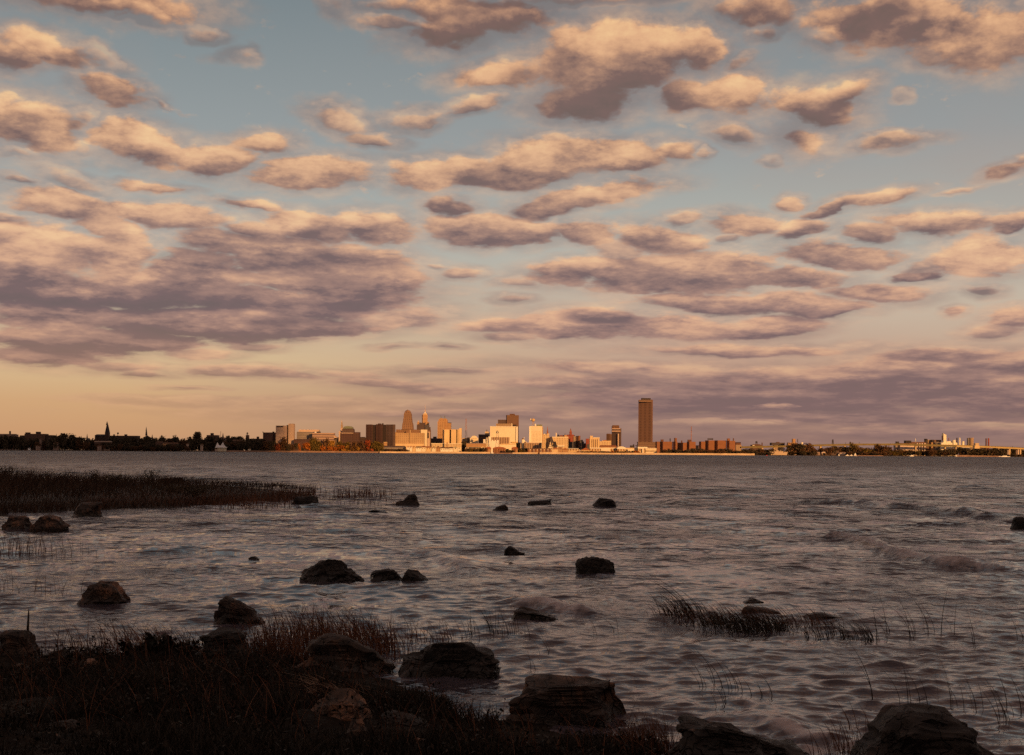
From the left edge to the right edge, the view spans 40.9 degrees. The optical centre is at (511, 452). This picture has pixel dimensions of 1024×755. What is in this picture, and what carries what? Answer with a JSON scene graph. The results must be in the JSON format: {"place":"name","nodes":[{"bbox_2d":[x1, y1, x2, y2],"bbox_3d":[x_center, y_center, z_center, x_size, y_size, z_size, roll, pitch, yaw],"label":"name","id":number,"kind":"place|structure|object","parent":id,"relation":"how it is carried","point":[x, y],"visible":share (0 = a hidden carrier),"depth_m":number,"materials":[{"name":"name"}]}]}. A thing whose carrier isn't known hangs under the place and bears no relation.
{"place":"outdoors","nodes":[
{"label":"outdoors","id":0,"kind":"place"},
{"bbox_2d":[0,481,318,516],"bbox_3d":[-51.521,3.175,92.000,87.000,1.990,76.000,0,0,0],"label":"terrain","id":1,"kind":"structure","parent":0,"point":[89,498],"depth_m":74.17,"materials":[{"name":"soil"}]},
{"bbox_2d":[91,474,129,486],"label":"bush","id":2,"kind":"object","parent":1,"relation":"on","point":[119,475],"visible":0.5,"depth_m":93.05,"materials":[{"name":"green plant"}]},
{"bbox_2d":[142,468,160,484],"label":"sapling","id":3,"kind":"object","parent":1,"relation":"on","point":[145,471],"visible":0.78,"depth_m":96.99,"materials":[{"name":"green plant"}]},
{"bbox_2d":[0,461,317,512],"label":"spit grass","id":4,"kind":"structure","parent":1,"relation":"on","point":[25,479],"depth_m":82.58,"materials":[{"name":"plant"}]},
{"bbox_2d":[179,484,209,496],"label":"bush","id":5,"kind":"object","parent":1,"relation":"on","point":[194,492],"visible":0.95,"depth_m":76.74,"materials":[{"name":"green plant"}]},
{"bbox_2d":[82,484,316,508],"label":"fringe grass","id":6,"kind":"structure","parent":1,"relation":"on","point":[242,500],"depth_m":77.16,"materials":[{"name":"plant"}]},
{"bbox_2d":[0,635,668,754],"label":"ground","id":7,"kind":"structure","parent":0,"point":[326,721],"depth_m":13.77,"materials":[{"name":"plant"}]},
{"bbox_2d":[0,629,39,657],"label":"shore boulder","id":8,"kind":"object","parent":7,"relation":"on","point":[9,639],"visible":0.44,"depth_m":19.10,"materials":[{"name":"stone"}]},
{"bbox_2d":[49,719,83,727],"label":"shore boulder","id":9,"kind":"object","parent":7,"relation":"on","point":[67,722],"visible":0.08,"depth_m":12.66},
{"bbox_2d":[97,652,128,659],"bbox_3d":[-5.459,2.858,18.817,0.442,0.302,0.631,0,0,0],"label":"weed","id":10,"kind":"object","parent":7,"relation":"on","point":[113,654],"visible":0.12,"depth_m":18.70,"materials":[{"name":"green plant"}]},
{"bbox_2d":[116,641,157,657],"bbox_3d":[-5.201,2.811,19.131,0.513,0.409,0.380,0,0,18],"label":"weed","id":11,"kind":"object","parent":7,"relation":"on","point":[123,644],"visible":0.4,"depth_m":19.09,"materials":[{"name":"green plant"}]},
{"bbox_2d":[132,632,177,657],"bbox_3d":[-5.032,2.768,19.306,0.514,0.497,0.557,0,0,36],"label":"weed","id":12,"kind":"object","parent":7,"relation":"on","point":[163,641],"visible":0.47,"depth_m":19.28,"materials":[{"name":"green plant"}]},
{"bbox_2d":[170,639,198,655],"bbox_3d":[-4.714,2.832,19.407,0.520,0.357,0.464,0,0,0],"label":"weed","id":13,"kind":"object","parent":7,"relation":"on","point":[177,646],"visible":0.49,"depth_m":19.34,"materials":[{"name":"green plant"}]},
{"bbox_2d":[194,627,251,657],"bbox_3d":[-4.146,2.816,19.652,0.968,0.582,0.544,0,0,0],"label":"shore boulder","id":14,"kind":"object","parent":7,"relation":"on","point":[219,634],"visible":0.42,"depth_m":19.50,"materials":[{"name":"stone"}]},
{"bbox_2d":[229,608,344,662],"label":"reeds","id":15,"kind":"object","parent":7,"relation":"on","point":[285,642],"visible":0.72,"depth_m":19.57,"materials":[{"name":"plant"}]},
{"bbox_2d":[274,674,379,696],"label":"dead reeds","id":16,"kind":"object","parent":7,"relation":"on","point":[322,684],"visible":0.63,"depth_m":15.67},
{"bbox_2d":[311,688,371,721],"bbox_3d":[-1.789,2.753,14.161,0.713,0.583,0.479,0,0,0],"label":"shore boulder","id":17,"kind":"object","parent":7,"relation":"on","point":[342,696],"visible":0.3,"depth_m":14.13,"materials":[{"name":"stone"}]},
{"bbox_2d":[294,633,396,674],"bbox_3d":[-2.308,2.845,18.589,1.500,0.788,0.822,0,0,0],"label":"shore boulder","id":18,"kind":"object","parent":7,"relation":"on","point":[338,645],"visible":0.42,"depth_m":18.38,"materials":[{"name":"stone"}]},
{"bbox_2d":[0,622,691,754],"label":"dry stalks","id":19,"kind":"object","parent":7,"relation":"on","point":[343,672],"visible":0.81,"depth_m":14.34,"materials":[{"name":"plant"}]},
{"bbox_2d":[345,719,367,737],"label":"stone","id":20,"kind":"object","parent":7,"relation":"on","point":[355,724],"visible":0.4,"depth_m":13.17,"materials":[{"name":"stone"}]},
{"bbox_2d":[380,710,429,726],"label":"shore boulder","id":21,"kind":"object","parent":7,"relation":"on","point":[409,716],"visible":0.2,"depth_m":14.40,"materials":[{"name":"stone"}]},
{"bbox_2d":[506,674,625,727],"bbox_3d":[0.604,2.851,15.424,1.533,0.662,0.801,0,0,0],"label":"shore boulder","id":22,"kind":"object","parent":7,"relation":"on","point":[591,697],"visible":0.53,"depth_m":15.12,"materials":[{"name":"stone"}]},
{"bbox_2d":[668,713,809,754],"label":"shore boulder","id":23,"kind":"object","parent":7,"relation":"on","point":[700,736],"visible":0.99,"depth_m":13.35,"materials":[{"name":"stone"}]},
{"bbox_2d":[0,450,1023,754],"bbox_3d":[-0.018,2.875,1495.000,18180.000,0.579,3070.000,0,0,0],"label":"water","id":24,"kind":"structure","parent":0,"point":[858,536],"depth_m":35.26,"materials":[{"name":"liquid"}]},
{"bbox_2d":[1,515,31,528],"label":"rock","id":25,"kind":"object","parent":24,"relation":"in","point":[17,522],"visible":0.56,"depth_m":51.19,"materials":[{"name":"stone"}]},
{"bbox_2d":[0,529,71,557],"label":"reeds","id":26,"kind":"object","parent":24,"relation":"in","point":[19,549],"visible":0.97,"depth_m":38.93,"materials":[{"name":"plant"}]},
{"bbox_2d":[30,514,70,532],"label":"rock","id":27,"kind":"object","parent":24,"relation":"in","point":[48,523],"visible":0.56,"depth_m":50.42,"materials":[{"name":"stone"}]},
{"bbox_2d":[71,502,102,517],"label":"rock","id":28,"kind":"object","parent":24,"relation":"in","point":[88,509],"visible":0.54,"depth_m":60.94,"materials":[{"name":"stone"}]},
{"bbox_2d":[77,581,130,604],"bbox_3d":[-7.871,2.820,26.665,1.117,0.624,0.677,0,0,0],"label":"rock","id":29,"kind":"object","parent":24,"relation":"in","point":[106,592],"visible":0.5,"depth_m":26.49,"materials":[{"name":"stone"}]},
{"bbox_2d":[43,617,179,651],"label":"reeds","id":30,"kind":"object","parent":24,"relation":"in","point":[104,635],"visible":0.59,"depth_m":20.50,"materials":[{"name":"plant"}]},
{"bbox_2d":[81,618,204,650],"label":"reeds","id":31,"kind":"object","parent":24,"relation":"in","point":[155,634],"visible":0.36,"depth_m":20.25,"materials":[{"name":"plant"}]},
{"bbox_2d":[172,494,298,511],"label":"reeds","id":32,"kind":"object","parent":24,"relation":"in","point":[273,504],"visible":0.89,"depth_m":72.30,"materials":[{"name":"plant"}]},
{"bbox_2d":[213,596,264,623],"bbox_3d":[-4.816,2.866,24.168,0.967,0.676,0.526,0,0,0],"label":"rock","id":33,"kind":"object","parent":24,"relation":"in","point":[229,607],"visible":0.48,"depth_m":23.97,"materials":[{"name":"stone"}]},
{"bbox_2d":[226,450,379,452],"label":"seawall","id":34,"kind":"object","parent":24,"relation":"in","point":[307,451],"visible":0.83,"depth_m":2991.15,"materials":[{"name":"concrete"}]},
{"bbox_2d":[291,495,318,504],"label":"rock","id":35,"kind":"object","parent":24,"relation":"in","point":[309,499],"visible":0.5,"depth_m":75.56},
{"bbox_2d":[300,559,364,581],"bbox_3d":[-4.204,2.833,32.167,1.581,0.687,0.764,0,0,0],"label":"rock","id":36,"kind":"object","parent":24,"relation":"in","point":[331,570],"visible":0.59,"depth_m":31.92,"materials":[{"name":"stone"}]},
{"bbox_2d":[261,602,429,658],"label":"reeds","id":37,"kind":"object","parent":24,"relation":"on","point":[363,631],"visible":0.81,"depth_m":21.29,"materials":[{"name":"plant"}]},
{"bbox_2d":[306,493,404,506],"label":"reeds","id":38,"kind":"object","parent":24,"relation":"in","point":[370,500],"visible":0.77,"depth_m":81.08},
{"bbox_2d":[320,483,392,503],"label":"reeds","id":39,"kind":"object","parent":24,"relation":"in","point":[361,494],"visible":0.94,"depth_m":89.31,"materials":[{"name":"plant"}]},
{"bbox_2d":[370,568,401,581],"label":"rock","id":40,"kind":"object","parent":24,"relation":"in","point":[387,574],"visible":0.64,"depth_m":31.97,"materials":[{"name":"stone"}]},
{"bbox_2d":[395,494,419,505],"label":"rock","id":41,"kind":"object","parent":24,"relation":"in","point":[411,499],"visible":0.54,"depth_m":76.54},
{"bbox_2d":[402,569,428,580],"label":"rock","id":42,"kind":"object","parent":24,"relation":"in","point":[412,575],"visible":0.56,"depth_m":31.68,"materials":[{"name":"stone"}]},
{"bbox_2d":[384,613,472,642],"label":"reeds","id":43,"kind":"object","parent":24,"relation":"on","point":[431,636],"visible":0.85,"depth_m":21.72,"materials":[{"name":"plant"}]},
{"bbox_2d":[380,451,490,453],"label":"breakwater","id":44,"kind":"object","parent":24,"relation":"in","point":[434,452],"visible":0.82,"depth_m":2984.02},
{"bbox_2d":[398,642,500,678],"bbox_3d":[-0.857,2.862,18.489,1.424,0.643,0.708,0,0,0],"label":"shore boulder","id":45,"kind":"object","parent":24,"relation":"in","point":[467,660],"visible":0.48,"depth_m":18.29,"materials":[{"name":"stone"}]},
{"bbox_2d":[504,546,524,554],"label":"rock","id":46,"kind":"object","parent":24,"relation":"in","point":[509,550],"visible":0.91,"depth_m":40.69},
{"bbox_2d":[511,606,557,620],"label":"rock","id":47,"kind":"object","parent":24,"relation":"in","point":[527,613],"visible":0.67,"depth_m":24.68,"materials":[{"name":"stone"}]},
{"bbox_2d":[528,500,551,505],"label":"rock","id":48,"kind":"object","parent":24,"relation":"in","point":[541,502],"visible":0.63,"depth_m":79.03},
{"bbox_2d":[540,452,620,453],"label":"breakwater","id":49,"kind":"object","parent":24,"relation":"in","point":[573,453],"visible":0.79,"depth_m":2984.10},
{"bbox_2d":[575,556,615,573],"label":"rock","id":50,"kind":"object","parent":24,"relation":"in","point":[588,565],"visible":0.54,"depth_m":34.23,"materials":[{"name":"stone"}]},
{"bbox_2d":[592,498,615,506],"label":"rock","id":51,"kind":"object","parent":24,"relation":"in","point":[604,502],"visible":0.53,"depth_m":76.31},
{"bbox_2d":[583,710,681,753],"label":"reeds","id":52,"kind":"object","parent":24,"relation":"in","point":[634,738],"visible":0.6,"depth_m":13.82,"materials":[{"name":"plant"}]},
{"bbox_2d":[621,453,754,454],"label":"breakwater","id":53,"kind":"object","parent":24,"relation":"in","point":[688,453],"visible":0.83,"depth_m":2986.16,"materials":[{"name":"concrete"}]},
{"bbox_2d":[637,594,854,635],"bbox_3d":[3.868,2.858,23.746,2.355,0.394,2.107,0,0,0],"label":"reeds","id":54,"kind":"object","parent":24,"relation":"on","point":[759,626],"visible":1,"depth_m":23.47,"materials":[{"name":"plant"}]},
{"bbox_2d":[743,598,763,603],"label":"rock","id":55,"kind":"object","parent":24,"relation":"on","point":[754,600],"visible":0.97,"depth_m":27.73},
{"bbox_2d":[742,605,776,612],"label":"rock","id":56,"kind":"object","parent":24,"relation":"in","point":[758,609],"visible":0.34,"depth_m":25.55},
{"bbox_2d":[804,612,844,619],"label":"rock","id":57,"kind":"object","parent":24,"relation":"on","point":[819,614],"visible":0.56,"depth_m":24.99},
{"bbox_2d":[789,610,882,642],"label":"reeds","id":58,"kind":"object","parent":24,"relation":"on","point":[853,637],"visible":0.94,"depth_m":22.36,"materials":[{"name":"plant"}]},
{"bbox_2d":[850,703,993,754],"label":"shore boulder","id":59,"kind":"object","parent":24,"relation":"in","point":[916,729],"visible":1,"depth_m":13.09,"materials":[{"name":"stone"}]},
{"bbox_2d":[1010,517,1023,529],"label":"rock","id":60,"kind":"object","parent":24,"relation":"in","point":[1017,523],"visible":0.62,"depth_m":56.60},
{"bbox_2d":[0,0,1023,454],"label":"sky","id":61,"kind":"structure","parent":0,"point":[766,222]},
{"bbox_2d":[1,449,1023,456],"bbox_3d":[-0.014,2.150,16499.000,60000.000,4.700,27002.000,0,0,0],"label":"ground","id":62,"kind":"structure","parent":0,"point":[538,453],"depth_m":3001.30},
{"bbox_2d":[2,435,8,448],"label":"leafy tree","id":63,"kind":"object","parent":62,"relation":"on","point":[5,445],"visible":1,"depth_m":3017.82,"materials":[{"name":"green plant"}]},
{"bbox_2d":[14,437,26,449],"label":"leafy tree","id":64,"kind":"object","parent":62,"relation":"on","point":[19,444],"visible":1,"depth_m":3021.58,"materials":[{"name":"green plant"}]},
{"bbox_2d":[20,432,54,449],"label":"brick building","id":65,"kind":"structure","parent":62,"relation":"on","point":[28,435],"depth_m":3156.00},
{"bbox_2d":[45,438,58,449],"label":"leafy tree","id":66,"kind":"object","parent":62,"relation":"on","point":[49,445],"visible":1,"depth_m":3019.09,"materials":[{"name":"green plant"}]},
{"bbox_2d":[59,433,68,449],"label":"leafy tree","id":67,"kind":"object","parent":62,"relation":"on","point":[61,447],"visible":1,"depth_m":3048.35,"materials":[{"name":"green plant"}]},
{"bbox_2d":[95,422,109,440],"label":"church","id":68,"kind":"structure","parent":62,"relation":"on","point":[104,437],"depth_m":3120.00,"materials":[{"name":"brick"}]},
{"bbox_2d":[110,434,139,450],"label":"brick building","id":69,"kind":"structure","parent":62,"relation":"on","point":[121,437],"depth_m":3210.00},
{"bbox_2d":[191,439,205,448],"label":"leafy tree","id":70,"kind":"object","parent":62,"relation":"on","point":[200,441],"visible":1,"depth_m":3031.35,"materials":[{"name":"green plant"}]},
{"bbox_2d":[204,437,215,450],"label":"leafy tree","id":71,"kind":"object","parent":62,"relation":"on","point":[210,443],"visible":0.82,"depth_m":3086.34,"materials":[{"name":"green plant"}]},
{"bbox_2d":[236,441,247,450],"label":"leafy tree","id":72,"kind":"object","parent":62,"relation":"on","point":[241,445],"visible":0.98,"depth_m":3022.07,"materials":[{"name":"green plant"}]},
{"bbox_2d":[263,432,275,450],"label":"office block","id":73,"kind":"structure","parent":62,"relation":"on","point":[269,436],"depth_m":3059.99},
{"bbox_2d":[276,424,294,450],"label":"slab tower","id":74,"kind":"structure","parent":62,"relation":"on","point":[288,431],"depth_m":3037.00,"materials":[{"name":"concrete"}]},
{"bbox_2d":[294,439,310,450],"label":"warehouse","id":75,"kind":"structure","parent":62,"relation":"on","point":[301,441],"depth_m":3024.00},
{"bbox_2d":[297,430,319,438],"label":"office block","id":76,"kind":"structure","parent":62,"relation":"on","point":[304,434],"depth_m":3078.00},
{"bbox_2d":[312,431,337,450],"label":"parking structure","id":77,"kind":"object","parent":62,"relation":"on","point":[322,436],"visible":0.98,"depth_m":3048.00,"materials":[{"name":"concrete"}]},
{"bbox_2d":[339,426,360,445],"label":"domed building","id":78,"kind":"structure","parent":62,"relation":"on","point":[348,433],"depth_m":3069.00,"materials":[{"name":"brown brick"}]},
{"bbox_2d":[366,423,394,450],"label":"apartment block","id":79,"kind":"structure","parent":62,"relation":"on","point":[381,433],"depth_m":3148.74,"materials":[{"name":"brick"}]},
{"bbox_2d":[395,409,424,451],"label":"city tower","id":80,"kind":"structure","parent":62,"relation":"on","point":[407,434],"depth_m":3160.00,"materials":[{"name":"stone"}]},
{"bbox_2d":[417,423,430,432],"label":"office tower","id":81,"kind":"structure","parent":62,"relation":"on","point":[421,426],"depth_m":3432.00,"materials":[{"name":"stone"}]},
{"bbox_2d":[421,430,430,445],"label":"office tower","id":82,"kind":"structure","parent":62,"relation":"on","point":[427,437],"depth_m":3225.70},
{"bbox_2d":[437,416,450,442],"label":"bank tower","id":83,"kind":"structure","parent":62,"relation":"on","point":[444,423],"depth_m":3540.00,"materials":[{"name":"orange stone"}]},
{"bbox_2d":[431,443,461,451],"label":"parking structure","id":84,"kind":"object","parent":62,"relation":"on","point":[453,445],"visible":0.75,"depth_m":3120.00,"materials":[{"name":"beige concrete"}]},
{"bbox_2d":[443,428,461,442],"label":"court building","id":85,"kind":"structure","parent":62,"relation":"on","point":[452,436],"depth_m":3194.00,"materials":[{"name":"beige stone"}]},
{"bbox_2d":[466,443,485,447],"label":"warehouse","id":86,"kind":"structure","parent":62,"relation":"on","point":[476,445],"depth_m":3108.00,"materials":[{"name":"orange stone"}]},
{"bbox_2d":[483,437,498,451],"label":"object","id":87,"kind":"object","parent":62,"relation":"on","point":[492,444],"visible":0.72,"depth_m":3120.00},
{"bbox_2d":[493,447,505,452],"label":"townhouse","id":88,"kind":"structure","parent":62,"relation":"on","point":[499,449],"depth_m":3029.00,"materials":[{"name":"brick"}]},
{"bbox_2d":[490,426,518,449],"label":"newspaper block","id":89,"kind":"structure","parent":62,"relation":"on","point":[508,438],"depth_m":3162.00,"materials":[{"name":"concrete"}]},
{"bbox_2d":[496,414,518,426],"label":"office tower","id":90,"kind":"structure","parent":62,"relation":"on","point":[512,420],"depth_m":3544.00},
{"bbox_2d":[524,443,541,451],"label":"colonnade block","id":91,"kind":"structure","parent":62,"relation":"on","point":[532,445],"depth_m":3138.00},
{"bbox_2d":[529,418,542,447],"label":"office tower","id":92,"kind":"structure","parent":62,"relation":"on","point":[535,434],"depth_m":3198.00,"materials":[{"name":"concrete"}]},
{"bbox_2d":[543,434,551,451],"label":"office block","id":93,"kind":"structure","parent":62,"relation":"on","point":[546,438],"depth_m":3240.00,"materials":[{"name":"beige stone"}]},
{"bbox_2d":[546,436,556,451],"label":"church","id":94,"kind":"structure","parent":62,"relation":"on","point":[548,445],"depth_m":3088.00,"materials":[{"name":"beige stone"}]},
{"bbox_2d":[552,433,567,448],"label":"factory block","id":95,"kind":"structure","parent":62,"relation":"on","point":[561,441],"depth_m":3216.00,"materials":[{"name":"beige concrete"}]},
{"bbox_2d":[567,428,574,447],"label":"church","id":96,"kind":"structure","parent":62,"relation":"on","point":[570,440],"depth_m":3360.00,"materials":[{"name":"brick"}]},
{"bbox_2d":[573,436,579,449],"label":"office tower","id":97,"kind":"structure","parent":62,"relation":"on","point":[576,441],"depth_m":3300.00,"materials":[{"name":"brick"}]},
{"bbox_2d":[589,436,599,449],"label":"hotel","id":98,"kind":"structure","parent":62,"relation":"on","point":[593,442],"depth_m":3180.00,"materials":[{"name":"beige concrete"}]},
{"bbox_2d":[590,448,616,451],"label":"terminal building","id":99,"kind":"structure","parent":62,"relation":"on","point":[604,449],"depth_m":3048.00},
{"bbox_2d":[612,425,620,446],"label":"office tower","id":100,"kind":"structure","parent":62,"relation":"on","point":[616,435],"depth_m":3484.00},
{"bbox_2d":[637,398,654,447],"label":"skyscraper","id":101,"kind":"structure","parent":62,"relation":"on","point":[645,422],"depth_m":3546.76,"materials":[{"name":"concrete"}]},
{"bbox_2d":[637,447,656,452],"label":"shore hall","id":102,"kind":"structure","parent":62,"relation":"on","point":[645,450],"depth_m":3036.00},
{"bbox_2d":[660,439,672,451],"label":"apartment block","id":103,"kind":"structure","parent":62,"relation":"on","point":[665,445],"depth_m":3156.00,"materials":[{"name":"brick"}]},
{"bbox_2d":[677,440,686,450],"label":"apartment block","id":104,"kind":"structure","parent":62,"relation":"on","point":[681,446],"depth_m":3155.31,"materials":[{"name":"brick"}]},
{"bbox_2d":[705,438,714,450],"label":"apartment block","id":105,"kind":"structure","parent":62,"relation":"on","point":[709,443],"depth_m":3155.22,"materials":[{"name":"brick"}]},
{"bbox_2d":[714,440,725,449],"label":"apartment block","id":106,"kind":"structure","parent":62,"relation":"on","point":[720,444],"depth_m":3155.00,"materials":[{"name":"brick"}]},
{"bbox_2d":[726,438,734,450],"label":"apartment block","id":107,"kind":"structure","parent":62,"relation":"on","point":[730,444],"depth_m":3154.17,"materials":[{"name":"brick"}]},
{"bbox_2d":[770,442,784,452],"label":"warehouse","id":108,"kind":"structure","parent":62,"relation":"on","point":[778,444],"depth_m":3242.00,"materials":[{"name":"concrete"}]},
{"bbox_2d":[740,443,1023,455],"bbox_3d":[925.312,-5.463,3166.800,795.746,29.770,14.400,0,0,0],"label":"elevated road","id":109,"kind":"structure","parent":62,"relation":"on","point":[916,445],"depth_m":3160.00,"materials":[{"name":"concrete"}]},
{"bbox_2d":[899,441,914,455],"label":"grain elevator","id":110,"kind":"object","parent":62,"relation":"on","point":[907,447],"visible":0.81,"depth_m":3204.00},
{"bbox_2d":[911,438,925,455],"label":"grain elevator","id":111,"kind":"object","parent":62,"relation":"on","point":[923,448],"visible":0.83,"depth_m":3209.00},
{"bbox_2d":[939,433,969,455],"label":"flour mill","id":112,"kind":"object","parent":62,"relation":"on","point":[945,442],"visible":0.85,"depth_m":3192.00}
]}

